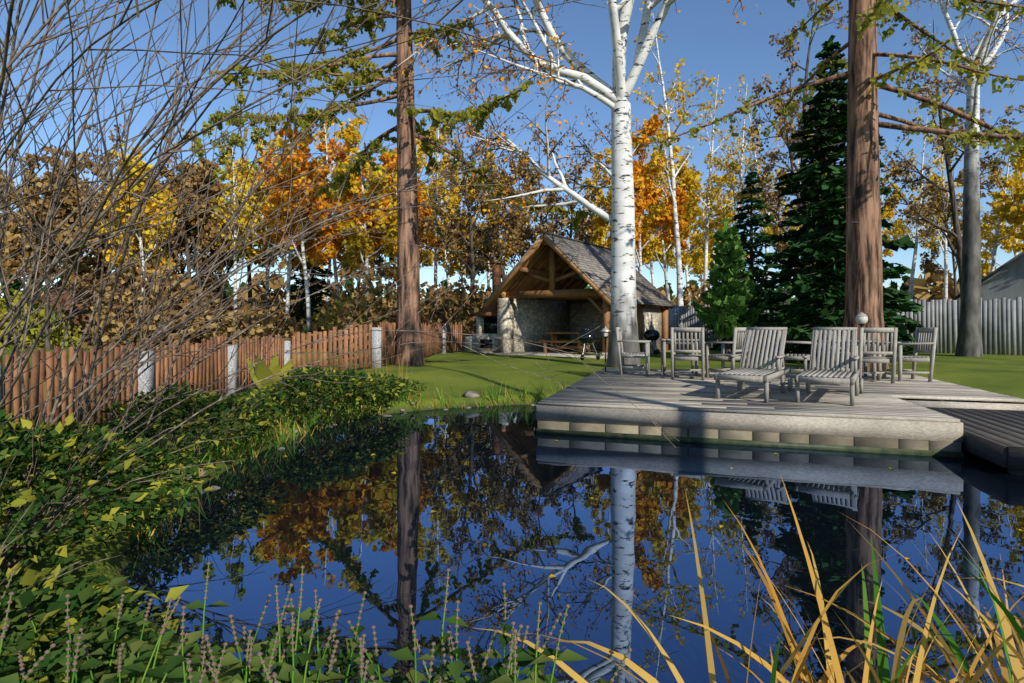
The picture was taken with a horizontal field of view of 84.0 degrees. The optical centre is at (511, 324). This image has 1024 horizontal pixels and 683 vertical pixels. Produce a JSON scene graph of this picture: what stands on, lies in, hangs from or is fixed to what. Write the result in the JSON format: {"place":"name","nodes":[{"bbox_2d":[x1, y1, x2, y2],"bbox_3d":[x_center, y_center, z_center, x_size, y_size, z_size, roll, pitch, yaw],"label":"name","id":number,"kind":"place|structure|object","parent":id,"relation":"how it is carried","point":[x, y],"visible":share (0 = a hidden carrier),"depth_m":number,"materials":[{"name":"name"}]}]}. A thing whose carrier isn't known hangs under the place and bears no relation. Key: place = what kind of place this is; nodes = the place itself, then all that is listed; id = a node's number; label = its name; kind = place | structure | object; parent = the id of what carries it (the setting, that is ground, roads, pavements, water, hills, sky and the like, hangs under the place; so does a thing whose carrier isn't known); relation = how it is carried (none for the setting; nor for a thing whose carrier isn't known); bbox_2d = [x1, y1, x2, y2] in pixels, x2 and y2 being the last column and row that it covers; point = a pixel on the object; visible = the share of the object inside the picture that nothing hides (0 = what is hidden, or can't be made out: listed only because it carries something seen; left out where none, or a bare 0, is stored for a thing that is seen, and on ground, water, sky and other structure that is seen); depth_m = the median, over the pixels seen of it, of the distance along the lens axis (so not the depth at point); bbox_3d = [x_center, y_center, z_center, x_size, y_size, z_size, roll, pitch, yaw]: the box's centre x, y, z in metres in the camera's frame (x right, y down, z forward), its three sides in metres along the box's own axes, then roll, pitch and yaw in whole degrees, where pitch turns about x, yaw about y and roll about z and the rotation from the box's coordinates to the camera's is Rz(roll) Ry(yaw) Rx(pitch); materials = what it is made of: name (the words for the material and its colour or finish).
{"place":"outdoors","nodes":[
{"label":"outdoors","id":0,"kind":"place"},
{"bbox_2d":[35,276,233,310],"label":"log cabin roof","id":1,"kind":"structure","parent":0,"point":[65,296],"depth_m":37.34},
{"bbox_2d":[473,262,502,315],"bbox_3d":[-0.795,-1.452,23.112,1.260,2.225,0.970,0,0,35],"label":"chimney","id":2,"kind":"object","parent":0,"point":[496,282],"visible":0.69,"depth_m":23.19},
{"bbox_2d":[480,318,496,347],"bbox_3d":[-0.772,0.330,23.145,0.880,1.220,0.930,0,0,35],"label":"fireplace opening","id":3,"kind":"object","parent":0,"point":[490,325],"visible":0.61,"depth_m":23.06,"materials":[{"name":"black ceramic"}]},
{"bbox_2d":[0,326,1023,682],"bbox_3d":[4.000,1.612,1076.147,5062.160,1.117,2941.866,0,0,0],"label":"ground","id":4,"kind":"structure","parent":0,"point":[446,372],"depth_m":10.91,"materials":[{"name":"green plant"}]},
{"bbox_2d":[0,147,71,297],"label":"tree","id":5,"kind":"object","parent":4,"relation":"on","point":[33,181],"visible":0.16,"depth_m":41.41,"materials":[{"name":"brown plant"}]},
{"bbox_2d":[19,156,115,298],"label":"tree","id":6,"kind":"object","parent":4,"relation":"on","point":[69,181],"visible":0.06,"depth_m":36.67,"materials":[{"name":"plant"}]},
{"bbox_2d":[0,144,137,349],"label":"tree","id":7,"kind":"object","parent":4,"relation":"on","point":[14,232],"visible":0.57,"depth_m":24.52,"materials":[{"name":"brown plant"}]},
{"bbox_2d":[0,502,188,682],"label":"bush leaves","id":8,"kind":"object","parent":4,"relation":"on","point":[28,587],"visible":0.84,"depth_m":2.09,"materials":[{"name":"green plant"}]},
{"bbox_2d":[22,117,166,295],"bbox_3d":[-21.077,-5.065,30.999,6.786,12.473,6.418,0,0,19],"label":"tree","id":9,"kind":"object","parent":4,"relation":"on","point":[111,137],"visible":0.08,"depth_m":30.48,"materials":[{"name":"brown plant"}]},
{"bbox_2d":[56,149,147,345],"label":"tree","id":10,"kind":"object","parent":4,"relation":"on","point":[103,189],"visible":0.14,"depth_m":28.86,"materials":[{"name":"brown plant"}]},
{"bbox_2d":[0,347,244,570],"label":"bush leaves","id":11,"kind":"object","parent":4,"relation":"on","point":[66,447],"visible":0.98,"depth_m":2.96,"materials":[{"name":"green plant"}]},
{"bbox_2d":[97,140,179,348],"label":"tree","id":12,"kind":"object","parent":4,"relation":"on","point":[150,205],"visible":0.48,"depth_m":25.28,"materials":[{"name":"yellow plant"}]},
{"bbox_2d":[40,362,287,479],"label":"shore bush leaves","id":13,"kind":"object","parent":4,"relation":"on","point":[237,409],"visible":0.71,"depth_m":5.25,"materials":[{"name":"green plant"}]},
{"bbox_2d":[126,128,253,316],"bbox_3d":[-17.122,-4.577,30.521,6.977,11.385,4.360,0,0,-42],"label":"tree","id":14,"kind":"object","parent":4,"relation":"on","point":[212,224],"visible":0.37,"depth_m":29.67,"materials":[{"name":"brown plant"}]},
{"bbox_2d":[146,145,238,294],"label":"tree","id":15,"kind":"object","parent":4,"relation":"on","point":[203,237],"visible":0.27,"depth_m":29.68,"materials":[{"name":"plant"}]},
{"bbox_2d":[0,285,387,349],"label":"thicket","id":16,"kind":"object","parent":4,"relation":"on","point":[58,331],"visible":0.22,"depth_m":27.12,"materials":[{"name":"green plant"}]},
{"bbox_2d":[176,120,265,322],"bbox_3d":[-16.559,-5.197,32.576,4.874,12.716,4.380,0,0,-22],"label":"tree","id":17,"kind":"object","parent":4,"relation":"on","point":[199,144],"visible":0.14,"depth_m":31.77,"materials":[{"name":"plant"}]},
{"bbox_2d":[0,326,445,410],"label":"fence posts","id":18,"kind":"object","parent":4,"relation":"on","point":[145,376],"visible":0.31,"depth_m":11.20,"materials":[{"name":"grey concrete"}]},
{"bbox_2d":[0,322,463,433],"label":"picket fence","id":19,"kind":"object","parent":4,"relation":"on","point":[210,367],"visible":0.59,"depth_m":9.95,"materials":[{"name":"brown wood"}]},
{"bbox_2d":[209,91,273,303],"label":"tree","id":20,"kind":"object","parent":4,"relation":"on","point":[240,139],"visible":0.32,"depth_m":38.47,"materials":[{"name":"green plant"}]},
{"bbox_2d":[212,144,273,329],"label":"tree","id":21,"kind":"object","parent":4,"relation":"on","point":[243,221],"visible":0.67,"depth_m":26.88,"materials":[{"name":"yellow plant"}]},
{"bbox_2d":[0,271,491,350],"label":"thicket","id":22,"kind":"object","parent":4,"relation":"on","point":[453,300],"visible":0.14,"depth_m":25.26,"materials":[{"name":"brown plant"}]},
{"bbox_2d":[225,135,302,332],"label":"tree","id":23,"kind":"object","parent":4,"relation":"on","point":[253,251],"visible":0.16,"depth_m":33.44,"materials":[{"name":"yellow plant"}]},
{"bbox_2d":[246,352,293,398],"bbox_3d":[-4.052,0.897,9.599,0.685,0.847,0.800,0,0,37],"label":"leaf plant","id":24,"kind":"object","parent":4,"relation":"on","point":[262,372],"visible":0.49,"depth_m":9.44,"materials":[{"name":"plant"}]},
{"bbox_2d":[226,135,329,333],"bbox_3d":[-12.011,-4.580,30.056,4.191,11.468,4.932,0,0,44],"label":"tree","id":25,"kind":"object","parent":4,"relation":"on","point":[294,262],"visible":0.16,"depth_m":30.01,"materials":[{"name":"brown plant"}]},
{"bbox_2d":[256,121,364,345],"bbox_3d":[-9.701,-4.359,27.559,4.980,11.082,3.542,0,0,-33],"label":"tree","id":26,"kind":"object","parent":4,"relation":"on","point":[320,253],"visible":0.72,"depth_m":26.89,"materials":[{"name":"plant"}]},
{"bbox_2d":[288,242,332,333],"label":"spruce tree","id":27,"kind":"object","parent":4,"relation":"on","point":[317,301],"visible":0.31,"depth_m":32.56,"materials":[{"name":"green plant"}]},
{"bbox_2d":[67,379,562,541],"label":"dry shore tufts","id":28,"kind":"object","parent":4,"relation":"on","point":[130,526],"visible":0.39,"depth_m":6.70,"materials":[{"name":"plant"}]},
{"bbox_2d":[0,545,631,682],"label":"flowering plants","id":29,"kind":"object","parent":4,"relation":"on","point":[287,662],"visible":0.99,"depth_m":1.68,"materials":[{"name":"green plant"}]},
{"bbox_2d":[66,378,576,542],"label":"shore grass tufts","id":30,"kind":"object","parent":4,"relation":"on","point":[314,421],"visible":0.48,"depth_m":6.93,"materials":[{"name":"green plant"}]},
{"bbox_2d":[237,353,406,416],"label":"bush leaves","id":31,"kind":"object","parent":4,"relation":"on","point":[340,389],"visible":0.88,"depth_m":7.87,"materials":[{"name":"green plant"}]},
{"bbox_2d":[293,116,372,343],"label":"tree","id":32,"kind":"object","parent":4,"relation":"on","point":[324,147],"visible":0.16,"depth_m":30.91,"materials":[{"name":"plant"}]},
{"bbox_2d":[309,124,357,327],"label":"tree","id":33,"kind":"object","parent":4,"relation":"on","point":[344,264],"visible":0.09,"depth_m":41.24,"materials":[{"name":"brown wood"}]},
{"bbox_2d":[0,0,678,532],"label":"bare shrub branches","id":34,"kind":"object","parent":4,"relation":"on","point":[30,294],"visible":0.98,"depth_m":3.35,"materials":[{"name":"brown plant"}]},
{"bbox_2d":[0,259,710,352],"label":"thicket","id":35,"kind":"object","parent":4,"relation":"on","point":[268,323],"visible":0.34,"depth_m":25.12,"materials":[{"name":"brown plant"}]},
{"bbox_2d":[330,143,396,340],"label":"tree","id":36,"kind":"object","parent":4,"relation":"on","point":[384,149],"visible":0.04,"depth_m":38.01,"materials":[{"name":"plant"}]},
{"bbox_2d":[331,114,396,337],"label":"tree","id":37,"kind":"object","parent":4,"relation":"on","point":[362,246],"visible":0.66,"depth_m":27.66,"materials":[{"name":"yellow plant"}]},
{"bbox_2d":[347,367,426,399],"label":"bush leaves","id":38,"kind":"object","parent":4,"relation":"on","point":[399,379],"visible":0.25,"depth_m":9.55,"materials":[{"name":"green plant"}]},
{"bbox_2d":[207,0,594,365],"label":"tree","id":39,"kind":"object","parent":4,"relation":"on","point":[405,129],"visible":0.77,"depth_m":15.63,"materials":[{"name":"brown plant"}]},
{"bbox_2d":[359,148,443,297],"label":"tree","id":40,"kind":"object","parent":4,"relation":"on","point":[427,238],"visible":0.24,"depth_m":28.87,"materials":[{"name":"plant"}]},
{"bbox_2d":[371,138,433,312],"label":"tree","id":41,"kind":"object","parent":4,"relation":"on","point":[428,262],"visible":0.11,"depth_m":36.48,"materials":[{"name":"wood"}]},
{"bbox_2d":[419,120,466,304],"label":"tree","id":42,"kind":"object","parent":4,"relation":"on","point":[433,184],"visible":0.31,"depth_m":33.56,"materials":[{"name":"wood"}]},
{"bbox_2d":[417,125,474,309],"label":"tree","id":43,"kind":"object","parent":4,"relation":"on","point":[454,267],"visible":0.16,"depth_m":41.17,"materials":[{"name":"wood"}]},
{"bbox_2d":[418,104,529,333],"bbox_3d":[-2.502,-5.282,30.717,6.479,12.806,5.277,0,0,-23],"label":"tree","id":44,"kind":"object","parent":4,"relation":"on","point":[489,247],"visible":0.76,"depth_m":30.18,"materials":[{"name":"plant"}]},
{"bbox_2d":[436,120,523,280],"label":"tree","id":45,"kind":"object","parent":4,"relation":"on","point":[464,256],"visible":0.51,"depth_m":33.05,"materials":[{"name":"plant"}]},
{"bbox_2d":[446,150,521,297],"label":"tree","id":46,"kind":"object","parent":4,"relation":"on","point":[470,193],"visible":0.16,"depth_m":41.61,"materials":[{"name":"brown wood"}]},
{"bbox_2d":[2,273,986,326],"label":"conifer trees","id":47,"kind":"object","parent":4,"relation":"on","point":[903,286],"visible":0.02,"depth_m":274.01,"materials":[{"name":"green plant"}]},
{"bbox_2d":[493,157,557,278],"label":"tree","id":48,"kind":"object","parent":4,"relation":"on","point":[512,179],"visible":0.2,"depth_m":46.47,"materials":[{"name":"plant"}]},
{"bbox_2d":[499,126,596,261],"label":"tree","id":49,"kind":"object","parent":4,"relation":"on","point":[525,234],"visible":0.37,"depth_m":37.14,"materials":[{"name":"plant"}]},
{"bbox_2d":[368,0,761,367],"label":"birch tree","id":50,"kind":"object","parent":4,"relation":"on","point":[621,219],"visible":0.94,"depth_m":14.48,"materials":[{"name":"white plant"}]},
{"bbox_2d":[526,148,604,243],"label":"tree","id":51,"kind":"object","parent":4,"relation":"on","point":[588,235],"visible":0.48,"depth_m":34.95,"materials":[{"name":"plant"}]},
{"bbox_2d":[465,240,672,355],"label":"pavilion","id":52,"kind":"structure","parent":4,"relation":"on","point":[529,320],"depth_m":22.97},
{"bbox_2d":[484,234,610,307],"bbox_3d":[2.848,-1.943,22.841,5.409,2.615,6.035,0,0,35],"label":"roof truss","id":53,"kind":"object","parent":52,"relation":"attached to","point":[573,266],"depth_m":21.41,"materials":[{"name":"brown wood"}]},
{"bbox_2d":[483,233,675,306],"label":"pavilion shingles","id":54,"kind":"object","parent":53,"relation":"on","point":[592,263],"visible":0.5,"depth_m":21.38,"materials":[{"name":"grey wood"}]},
{"bbox_2d":[473,349,670,358],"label":"pavilion floor","id":55,"kind":"structure","parent":4,"relation":"on","point":[541,353],"depth_m":21.39,"materials":[{"name":"stone"}]},
{"bbox_2d":[538,332,600,353],"bbox_3d":[2.276,0.691,22.286,1.900,0.802,1.860,0,0,27],"label":"picnic table","id":56,"kind":"object","parent":55,"relation":"on","point":[554,338],"visible":0.62,"depth_m":22.07,"materials":[{"name":"brown wood"}]},
{"bbox_2d":[578,328,599,359],"bbox_3d":[2.306,0.598,17.626,0.625,0.982,0.642,0,0,-29],"label":"kettle grill","id":57,"kind":"object","parent":4,"relation":"on","point":[589,338],"visible":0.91,"depth_m":17.42,"materials":[{"name":"black metal"}]},
{"bbox_2d":[582,147,641,246],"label":"tree","id":58,"kind":"object","parent":4,"relation":"on","point":[606,205],"visible":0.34,"depth_m":44.32,"materials":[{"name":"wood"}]},
{"bbox_2d":[596,113,690,273],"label":"tree","id":59,"kind":"object","parent":4,"relation":"on","point":[663,220],"visible":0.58,"depth_m":30.01,"materials":[{"name":"plant"}]},
{"bbox_2d":[611,130,702,299],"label":"tree","id":60,"kind":"object","parent":4,"relation":"on","point":[665,255],"visible":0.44,"depth_m":36.01,"materials":[{"name":"plant"}]},
{"bbox_2d":[636,155,691,285],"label":"tree","id":61,"kind":"object","parent":4,"relation":"on","point":[683,244],"visible":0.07,"depth_m":47.30,"materials":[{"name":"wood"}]},
{"bbox_2d":[632,1,716,306],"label":"tree","id":62,"kind":"object","parent":4,"relation":"on","point":[656,159],"visible":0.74,"depth_m":29.85,"materials":[{"name":"yellow plant"}]},
{"bbox_2d":[653,144,732,305],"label":"tree","id":63,"kind":"object","parent":4,"relation":"on","point":[697,242],"visible":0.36,"depth_m":52.25,"materials":[{"name":"plant"}]},
{"bbox_2d":[678,74,738,291],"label":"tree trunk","id":64,"kind":"object","parent":4,"relation":"on","point":[707,211],"visible":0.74,"depth_m":40.99,"materials":[{"name":"plant"}]},
{"bbox_2d":[687,171,749,271],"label":"tree","id":65,"kind":"object","parent":4,"relation":"on","point":[699,221],"visible":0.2,"depth_m":58.66,"materials":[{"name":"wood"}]},
{"bbox_2d":[691,218,768,353],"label":"pine tree","id":66,"kind":"object","parent":4,"relation":"on","point":[726,299],"visible":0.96,"depth_m":17.89,"materials":[{"name":"green plant"}]},
{"bbox_2d":[699,74,774,234],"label":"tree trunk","id":67,"kind":"object","parent":4,"relation":"on","point":[735,166],"visible":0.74,"depth_m":36.59,"materials":[{"name":"plant"}]},
{"bbox_2d":[706,167,788,351],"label":"spruce tree","id":68,"kind":"object","parent":4,"relation":"on","point":[758,239],"visible":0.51,"depth_m":24.23,"materials":[{"name":"green plant"}]},
{"bbox_2d":[538,421,960,451],"bbox_3d":[3.810,1.514,8.161,6.347,0.519,3.436,0,0,17],"label":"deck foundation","id":69,"kind":"object","parent":4,"relation":"on","point":[820,439],"visible":0.07,"depth_m":6.65,"materials":[{"name":"beige concrete"}]},
{"bbox_2d":[534,425,963,457],"bbox_3d":[1.944,1.400,7.573,2.774,0.085,5.870,0,0,-37],"label":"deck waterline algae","id":70,"kind":"object","parent":69,"relation":"attached to","point":[952,454],"visible":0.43,"depth_m":6.64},
{"bbox_2d":[538,368,1023,422],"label":"deck planks","id":71,"kind":"object","parent":69,"relation":"on","point":[693,392],"visible":0.81,"depth_m":8.10,"materials":[{"name":"grey wood"}]},
{"bbox_2d":[616,327,650,375],"bbox_3d":[2.507,0.535,11.732,0.663,0.974,0.615,0,0,17],"label":"armchair","id":72,"kind":"object","parent":71,"relation":"on","point":[645,355],"visible":1,"depth_m":11.52,"materials":[{"name":"grey wood"}]},
{"bbox_2d":[659,339,698,374],"bbox_3d":[3.491,0.660,11.902,0.742,0.720,0.750,0,0,11],"label":"deck table","id":73,"kind":"object","parent":71,"relation":"on","point":[664,342],"visible":0.62,"depth_m":11.63,"materials":[{"name":"grey wood"}]},
{"bbox_2d":[670,327,704,379],"bbox_3d":[3.331,0.535,10.768,0.615,0.974,0.663,0,0,19],"label":"armchair","id":74,"kind":"object","parent":71,"relation":"on","point":[688,357],"visible":1,"depth_m":10.52,"materials":[{"name":"grey wood"}]},
{"bbox_2d":[705,327,751,377],"bbox_3d":[4.166,0.535,10.945,0.615,0.974,0.663,0,0,-38],"label":"armchair","id":75,"kind":"object","parent":71,"relation":"on","point":[735,342],"visible":0.68,"depth_m":10.76,"materials":[{"name":"grey wood"}]},
{"bbox_2d":[714,327,792,402],"bbox_3d":[3.588,0.531,8.377,0.750,0.988,2.015,0,0,35],"label":"lounger","id":76,"kind":"object","parent":71,"relation":"on","point":[755,373],"visible":0.99,"depth_m":8.65,"materials":[{"name":"grey wood"}]},
{"bbox_2d":[536,398,1023,441],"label":"deck fascia","id":77,"kind":"structure","parent":71,"relation":"attached to","point":[913,430],"depth_m":6.75,"materials":[{"name":"grey wood"}]},
{"bbox_2d":[794,327,862,405],"bbox_3d":[4.508,0.531,8.062,0.750,0.988,2.015,0,0,34],"label":"lounger","id":78,"kind":"object","parent":71,"relation":"on","point":[812,374],"visible":0.98,"depth_m":8.36,"materials":[{"name":"grey wood"}]},
{"bbox_2d":[845,328,897,383],"bbox_3d":[6.388,0.535,10.147,0.615,0.974,0.663,0,0,9],"label":"armchair","id":79,"kind":"object","parent":71,"relation":"on","point":[878,359],"visible":0.77,"depth_m":9.88,"materials":[{"name":"grey wood"}]},
{"bbox_2d":[880,327,937,381],"bbox_3d":[7.302,0.535,10.481,0.663,0.974,0.615,0,0,7],"label":"armchair","id":80,"kind":"object","parent":71,"relation":"on","point":[914,358],"visible":0.91,"depth_m":10.25,"materials":[{"name":"grey wood"}]},
{"bbox_2d":[476,479,1023,682],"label":"dry reeds","id":81,"kind":"object","parent":4,"relation":"on","point":[802,672],"visible":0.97,"depth_m":1.65,"materials":[{"name":"yellow plant"}]},
{"bbox_2d":[734,100,786,288],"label":"tree","id":82,"kind":"object","parent":4,"relation":"on","point":[765,230],"visible":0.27,"depth_m":45.78,"materials":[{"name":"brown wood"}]},
{"bbox_2d":[761,171,798,303],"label":"tree","id":83,"kind":"object","parent":4,"relation":"on","point":[779,248],"visible":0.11,"depth_m":62.02,"materials":[{"name":"plant"}]},
{"bbox_2d":[734,0,847,267],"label":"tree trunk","id":84,"kind":"object","parent":4,"relation":"on","point":[786,128],"visible":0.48,"depth_m":31.78,"materials":[{"name":"yellow plant"}]},
{"bbox_2d":[634,0,1023,371],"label":"pine tree","id":85,"kind":"object","parent":4,"relation":"on","point":[864,282],"visible":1,"depth_m":13.33,"materials":[{"name":"brown plant"}]},
{"bbox_2d":[735,35,923,356],"bbox_3d":[11.034,-3.931,20.184,6.037,12.430,6.368,0,0,43],"label":"spruce tree","id":86,"kind":"object","parent":4,"relation":"on","point":[811,176],"visible":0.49,"depth_m":19.71,"materials":[{"name":"green plant"}]},
{"bbox_2d":[773,165,917,364],"bbox_3d":[9.207,-1.436,16.321,3.729,6.363,3.930,0,0,24],"label":"spruce tree","id":87,"kind":"object","parent":4,"relation":"on","point":[824,278],"visible":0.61,"depth_m":16.11,"materials":[{"name":"green plant"}]},
{"bbox_2d":[669,297,1023,355],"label":"grey board fence","id":88,"kind":"object","parent":4,"relation":"on","point":[1004,314],"visible":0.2,"depth_m":21.48,"materials":[{"name":"grey wood"}]},
{"bbox_2d":[726,538,1023,682],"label":"green reeds","id":89,"kind":"object","parent":4,"relation":"on","point":[883,672],"visible":0.92,"depth_m":1.72,"materials":[{"name":"green plant"}]},
{"bbox_2d":[880,167,907,256],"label":"tree","id":90,"kind":"object","parent":4,"relation":"on","point":[888,214],"visible":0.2,"depth_m":59.30,"materials":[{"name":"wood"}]},
{"bbox_2d":[888,116,950,299],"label":"tree","id":91,"kind":"object","parent":4,"relation":"on","point":[904,229],"visible":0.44,"depth_m":43.56,"materials":[{"name":"plant"}]},
{"bbox_2d":[914,146,963,298],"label":"tree","id":92,"kind":"object","parent":4,"relation":"on","point":[942,238],"visible":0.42,"depth_m":51.78,"materials":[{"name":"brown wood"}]},
{"bbox_2d":[879,19,1023,298],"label":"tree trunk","id":93,"kind":"object","parent":4,"relation":"on","point":[932,190],"visible":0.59,"depth_m":33.16,"materials":[{"name":"brown plant"}]},
{"bbox_2d":[919,170,986,296],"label":"tree","id":94,"kind":"object","parent":4,"relation":"on","point":[930,267],"visible":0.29,"depth_m":63.26,"materials":[{"name":"plant"}]},
{"bbox_2d":[891,0,1023,356],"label":"tree","id":95,"kind":"object","parent":4,"relation":"on","point":[969,340],"visible":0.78,"depth_m":19.84,"materials":[{"name":"grey plant"}]},
{"bbox_2d":[925,407,1023,474],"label":"jetty","id":96,"kind":"object","parent":4,"relation":"on","point":[994,436],"visible":0.6,"depth_m":6.07,"materials":[{"name":"grey wood"}]},
{"bbox_2d":[952,153,1023,276],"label":"tree","id":97,"kind":"object","parent":4,"relation":"on","point":[986,256],"visible":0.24,"depth_m":50.50,"materials":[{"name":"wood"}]},
{"bbox_2d":[957,255,1023,343],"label":"neighbour house walls","id":98,"kind":"structure","parent":4,"relation":"on","point":[1007,282],"depth_m":32.05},
{"bbox_2d":[980,127,1023,272],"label":"tree","id":99,"kind":"object","parent":4,"relation":"on","point":[994,238],"visible":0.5,"depth_m":39.61,"materials":[{"name":"plant"}]},
{"bbox_2d":[986,129,1023,256],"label":"tree","id":100,"kind":"object","parent":4,"relation":"on","point":[1016,216],"visible":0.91,"depth_m":36.67,"materials":[{"name":"plant"}]},
{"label":"tree trunks","id":101,"kind":"structure","parent":4,"relation":"on","visible":0},
{"bbox_2d":[20,272,989,322],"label":"tree crowns","id":102,"kind":"object","parent":101,"relation":"on","point":[920,292],"visible":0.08,"depth_m":162.46,"materials":[{"name":"brown plant"}]},
{"bbox_2d":[0,0,1023,324],"label":"sky","id":103,"kind":"structure","parent":0,"point":[706,34],"materials":[{"name":"blue"}]},
{"bbox_2d":[120,404,1023,682],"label":"pond water","id":104,"kind":"structure","parent":0,"point":[506,494],"depth_m":3.68,"materials":[{"name":"blue liquid"}]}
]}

